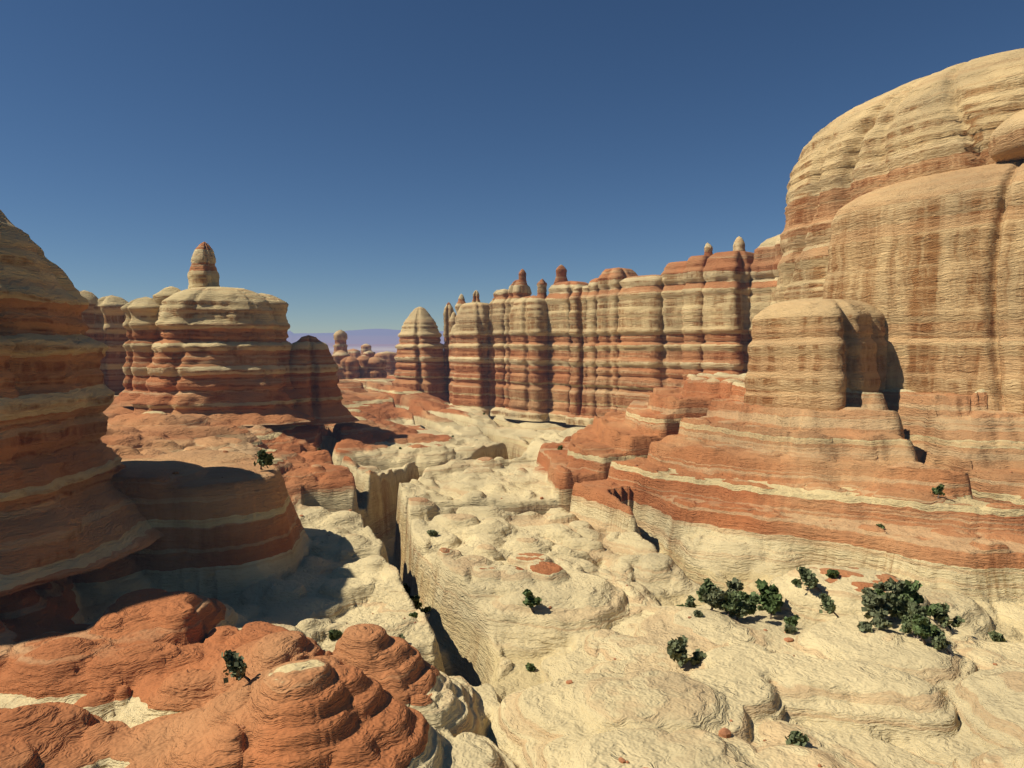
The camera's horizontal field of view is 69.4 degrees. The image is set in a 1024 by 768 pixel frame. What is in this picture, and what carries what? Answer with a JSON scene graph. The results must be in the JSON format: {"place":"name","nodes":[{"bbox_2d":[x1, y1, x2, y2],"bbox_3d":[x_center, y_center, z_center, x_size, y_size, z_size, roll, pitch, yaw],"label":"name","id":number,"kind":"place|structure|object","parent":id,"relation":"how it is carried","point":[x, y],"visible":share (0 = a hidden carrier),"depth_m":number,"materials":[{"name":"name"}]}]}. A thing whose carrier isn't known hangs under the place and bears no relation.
{"place":"outdoors","nodes":[
{"label":"outdoors","id":0,"kind":"place"},
{"bbox_2d":[326,343,396,346],"bbox_3d":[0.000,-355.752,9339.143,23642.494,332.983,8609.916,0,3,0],"label":"mesa","id":1,"kind":"structure","parent":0,"point":[360,345],"depth_m":10271.89,"materials":[{"name":"purple stone"}]},
{"bbox_2d":[286,329,444,344],"bbox_3d":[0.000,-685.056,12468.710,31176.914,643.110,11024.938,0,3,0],"label":"mesa","id":2,"kind":"structure","parent":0,"point":[376,336],"depth_m":14360.61,"materials":[{"name":"purple stone"}]},
{"bbox_2d":[328,347,443,353],"bbox_3d":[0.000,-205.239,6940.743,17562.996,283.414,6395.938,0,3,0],"label":"mesa","id":3,"kind":"structure","parent":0,"point":[377,349],"depth_m":7650.46,"materials":[{"name":"purple stone"}]},
{"bbox_2d":[0,372,1023,767],"bbox_3d":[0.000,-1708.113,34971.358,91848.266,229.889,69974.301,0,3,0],"label":"terrain","id":4,"kind":"structure","parent":0,"point":[606,548],"depth_m":121.66,"materials":[{"name":"stone"}]},
{"bbox_2d":[0,210,164,595],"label":"rock butte","id":5,"kind":"object","parent":4,"relation":"on","point":[67,509],"visible":0.96,"depth_m":109.95,"materials":[{"name":"stone"}]},
{"bbox_2d":[79,242,359,425],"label":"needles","id":6,"kind":"object","parent":4,"relation":"on","point":[205,343],"visible":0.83,"depth_m":269.06,"materials":[{"name":"stone"}]},
{"bbox_2d":[221,649,249,682],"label":"juniper","id":7,"kind":"object","parent":4,"relation":"on","point":[236,666],"visible":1,"depth_m":71.71,"materials":[{"name":"green plant"}]},
{"bbox_2d":[253,449,273,469],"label":"juniper","id":8,"kind":"object","parent":4,"relation":"on","point":[264,459],"visible":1,"depth_m":137.91,"materials":[{"name":"green plant"}]},
{"bbox_2d":[328,629,342,640],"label":"shrub","id":9,"kind":"object","parent":4,"relation":"on","point":[334,634],"visible":1,"depth_m":106.33,"materials":[{"name":"green plant"}]},
{"bbox_2d":[332,330,396,379],"bbox_3d":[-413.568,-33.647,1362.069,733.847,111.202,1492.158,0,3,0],"label":"needles","id":10,"kind":"object","parent":4,"relation":"on","point":[365,361],"visible":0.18,"depth_m":694.39,"materials":[{"name":"stone"}]},
{"bbox_2d":[403,583,409,594],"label":"juniper","id":11,"kind":"object","parent":4,"relation":"on","point":[407,588],"visible":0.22,"depth_m":157.85,"materials":[{"name":"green plant"}]},
{"bbox_2d":[408,611,417,617],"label":"shrub","id":12,"kind":"object","parent":4,"relation":"on","point":[414,614],"visible":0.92,"depth_m":116.20,"materials":[{"name":"green plant"}]},
{"bbox_2d":[409,595,430,613],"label":"juniper","id":13,"kind":"object","parent":4,"relation":"on","point":[416,602],"visible":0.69,"depth_m":136.45,"materials":[{"name":"green plant"}]},
{"bbox_2d":[426,530,438,535],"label":"shrub","id":14,"kind":"object","parent":4,"relation":"on","point":[432,532],"visible":1,"depth_m":155.53,"materials":[{"name":"green plant"}]},
{"bbox_2d":[525,662,535,671],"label":"shrub","id":15,"kind":"object","parent":4,"relation":"on","point":[530,667],"visible":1,"depth_m":103.17,"materials":[{"name":"green plant"}]},
{"bbox_2d":[522,589,541,612],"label":"juniper","id":16,"kind":"object","parent":4,"relation":"on","point":[531,601],"visible":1,"depth_m":114.45,"materials":[{"name":"green plant"}]},
{"bbox_2d":[392,234,782,425],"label":"wall","id":17,"kind":"structure","parent":4,"relation":"on","point":[618,339],"depth_m":402.53,"materials":[{"name":"stone"}]},
{"bbox_2d":[172,397,1011,767],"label":"boulders","id":18,"kind":"object","parent":4,"relation":"on","point":[724,733],"visible":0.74,"depth_m":79.11,"materials":[{"name":"beige stone"}]},
{"bbox_2d":[667,635,706,666],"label":"juniper","id":19,"kind":"object","parent":4,"relation":"on","point":[677,650],"visible":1,"depth_m":95.12,"materials":[{"name":"green plant"}]},
{"bbox_2d":[685,595,696,607],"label":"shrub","id":20,"kind":"object","parent":4,"relation":"on","point":[690,600],"visible":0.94,"depth_m":120.33,"materials":[{"name":"green plant"}]},
{"bbox_2d":[693,610,703,617],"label":"shrub","id":21,"kind":"object","parent":4,"relation":"on","point":[697,613],"visible":1,"depth_m":109.25,"materials":[{"name":"green plant"}]},
{"bbox_2d":[696,578,715,610],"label":"juniper","id":22,"kind":"object","parent":4,"relation":"on","point":[706,585],"visible":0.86,"depth_m":113.66,"materials":[{"name":"green plant"}]},
{"bbox_2d":[700,586,725,609],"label":"juniper","id":23,"kind":"object","parent":4,"relation":"on","point":[715,599],"visible":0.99,"depth_m":112.07,"materials":[{"name":"green plant"}]},
{"bbox_2d":[722,591,739,615],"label":"juniper","id":24,"kind":"object","parent":4,"relation":"on","point":[730,599],"visible":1,"depth_m":111.23,"materials":[{"name":"green plant"}]},
{"bbox_2d":[724,577,743,593],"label":"juniper","id":25,"kind":"object","parent":4,"relation":"on","point":[735,584],"visible":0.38,"depth_m":124.57,"materials":[{"name":"green plant"}]},
{"bbox_2d":[724,600,749,620],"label":"juniper","id":26,"kind":"object","parent":4,"relation":"on","point":[740,613],"visible":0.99,"depth_m":111.70,"materials":[{"name":"green plant"}]},
{"bbox_2d":[733,591,760,614],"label":"juniper","id":27,"kind":"object","parent":4,"relation":"on","point":[752,599],"visible":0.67,"depth_m":112.25,"materials":[{"name":"green plant"}]},
{"bbox_2d":[757,605,764,610],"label":"shrub","id":28,"kind":"object","parent":4,"relation":"on","point":[759,607],"visible":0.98,"depth_m":121.30,"materials":[{"name":"green plant"}]},
{"bbox_2d":[755,578,782,613],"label":"juniper","id":29,"kind":"object","parent":4,"relation":"on","point":[765,589],"visible":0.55,"depth_m":117.98,"materials":[{"name":"green plant"}]},
{"bbox_2d":[763,593,783,618],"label":"juniper","id":30,"kind":"object","parent":4,"relation":"on","point":[773,606],"visible":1,"depth_m":115.64,"materials":[{"name":"green plant"}]},
{"bbox_2d":[784,624,797,633],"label":"shrub","id":31,"kind":"object","parent":4,"relation":"on","point":[789,629],"visible":1,"depth_m":106.65,"materials":[{"name":"green plant"}]},
{"bbox_2d":[783,614,799,626],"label":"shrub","id":32,"kind":"object","parent":4,"relation":"on","point":[792,620],"visible":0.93,"depth_m":110.17,"materials":[{"name":"green plant"}]},
{"bbox_2d":[791,578,800,584],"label":"shrub","id":33,"kind":"object","parent":4,"relation":"on","point":[794,582],"visible":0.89,"depth_m":121.11,"materials":[{"name":"green plant"}]},
{"bbox_2d":[785,731,808,746],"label":"shrub","id":34,"kind":"object","parent":4,"relation":"on","point":[798,738],"visible":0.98,"depth_m":75.45,"materials":[{"name":"green plant"}]},
{"bbox_2d":[796,566,821,592],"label":"juniper","id":35,"kind":"object","parent":4,"relation":"on","point":[809,578],"visible":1,"depth_m":117.55,"materials":[{"name":"green plant"}]},
{"bbox_2d":[819,593,838,617],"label":"juniper","id":36,"kind":"object","parent":4,"relation":"on","point":[829,605],"visible":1,"depth_m":110.78,"materials":[{"name":"green plant"}]},
{"bbox_2d":[825,569,839,577],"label":"shrub","id":37,"kind":"object","parent":4,"relation":"on","point":[831,573],"visible":1,"depth_m":121.98,"materials":[{"name":"green plant"}]},
{"bbox_2d":[857,621,872,632],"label":"shrub","id":38,"kind":"object","parent":4,"relation":"on","point":[865,626],"visible":1,"depth_m":102.07,"materials":[{"name":"green plant"}]},
{"bbox_2d":[861,587,877,606],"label":"juniper","id":39,"kind":"object","parent":4,"relation":"on","point":[866,589],"visible":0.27,"depth_m":109.48,"materials":[{"name":"green plant"}]},
{"bbox_2d":[861,591,895,629],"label":"juniper","id":40,"kind":"object","parent":4,"relation":"on","point":[878,609],"visible":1,"depth_m":104.77,"materials":[{"name":"green plant"}]},
{"bbox_2d":[872,582,885,590],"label":"tree","id":41,"kind":"object","parent":4,"relation":"on","point":[880,585],"visible":0.85,"depth_m":115.94,"materials":[{"name":"green plant"}]},
{"bbox_2d":[875,588,884,594],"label":"juniper","id":42,"kind":"object","parent":4,"relation":"on","point":[879,591],"visible":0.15,"depth_m":111.08,"materials":[{"name":"green plant"}]},
{"bbox_2d":[876,523,884,528],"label":"shrub","id":43,"kind":"object","parent":4,"relation":"on","point":[882,526],"visible":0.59,"depth_m":141.90,"materials":[{"name":"green plant"}]},
{"bbox_2d":[744,159,1023,413],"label":"buttress","id":44,"kind":"structure","parent":4,"relation":"on","point":[923,289],"depth_m":177.65,"materials":[{"name":"stone"}]},
{"bbox_2d":[988,110,1023,162],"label":"cap boulder","id":45,"kind":"object","parent":44,"relation":"on","point":[1006,142],"visible":0.92,"depth_m":165.90,"materials":[{"name":"stone"}]},
{"bbox_2d":[880,592,908,620],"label":"juniper","id":46,"kind":"object","parent":4,"relation":"on","point":[887,596],"visible":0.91,"depth_m":105.14,"materials":[{"name":"green plant"}]},
{"bbox_2d":[890,593,910,619],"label":"juniper","id":47,"kind":"object","parent":4,"relation":"on","point":[900,599],"visible":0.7,"depth_m":105.07,"materials":[{"name":"green plant"}]},
{"bbox_2d":[884,577,918,607],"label":"juniper","id":48,"kind":"object","parent":4,"relation":"on","point":[893,586],"visible":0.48,"depth_m":110.22,"materials":[{"name":"green plant"}]},
{"bbox_2d":[899,616,915,638],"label":"juniper","id":49,"kind":"object","parent":4,"relation":"on","point":[905,628],"visible":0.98,"depth_m":101.77,"materials":[{"name":"green plant"}]},
{"bbox_2d":[902,593,915,614],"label":"juniper","id":50,"kind":"object","parent":4,"relation":"on","point":[907,597],"visible":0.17,"depth_m":107.14,"materials":[{"name":"green plant"}]},
{"bbox_2d":[907,608,924,638],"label":"juniper","id":51,"kind":"object","parent":4,"relation":"on","point":[913,611],"visible":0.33,"depth_m":101.48,"materials":[{"name":"green plant"}]},
{"bbox_2d":[906,600,930,625],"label":"juniper","id":52,"kind":"object","parent":4,"relation":"on","point":[910,604],"visible":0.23,"depth_m":102.29,"materials":[{"name":"green plant"}]},
{"bbox_2d":[900,579,942,616],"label":"juniper","id":53,"kind":"object","parent":4,"relation":"on","point":[911,588],"visible":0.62,"depth_m":109.84,"materials":[{"name":"green plant"}]},
{"bbox_2d":[912,617,931,640],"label":"juniper","id":54,"kind":"object","parent":4,"relation":"on","point":[929,623],"visible":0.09,"depth_m":100.14,"materials":[{"name":"green plant"}]},
{"bbox_2d":[911,614,938,644],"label":"juniper","id":55,"kind":"object","parent":4,"relation":"on","point":[922,628],"visible":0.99,"depth_m":98.33,"materials":[{"name":"green plant"}]},
{"bbox_2d":[931,484,944,497],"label":"juniper","id":56,"kind":"object","parent":4,"relation":"on","point":[938,489],"visible":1,"depth_m":143.47,"materials":[{"name":"green plant"}]},
{"bbox_2d":[928,629,952,655],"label":"juniper","id":57,"kind":"object","parent":4,"relation":"on","point":[939,641],"visible":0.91,"depth_m":97.48,"materials":[{"name":"green plant"}]},
{"bbox_2d":[932,602,964,627],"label":"juniper","id":58,"kind":"object","parent":4,"relation":"on","point":[942,617],"visible":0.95,"depth_m":108.14,"materials":[{"name":"green plant"}]},
{"bbox_2d":[988,630,1005,641],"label":"shrub","id":59,"kind":"object","parent":4,"relation":"on","point":[994,635],"visible":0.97,"depth_m":111.49,"materials":[{"name":"green plant"}]},
{"bbox_2d":[0,0,1023,332],"label":"sky","id":60,"kind":"structure","parent":0,"point":[351,164],"materials":[{"name":"blue"}]},
{"bbox_2d":[774,48,1023,302],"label":"cliff","id":61,"kind":"structure","parent":0,"point":[952,118],"depth_m":200.70,"materials":[{"name":"stone"}]}
]}

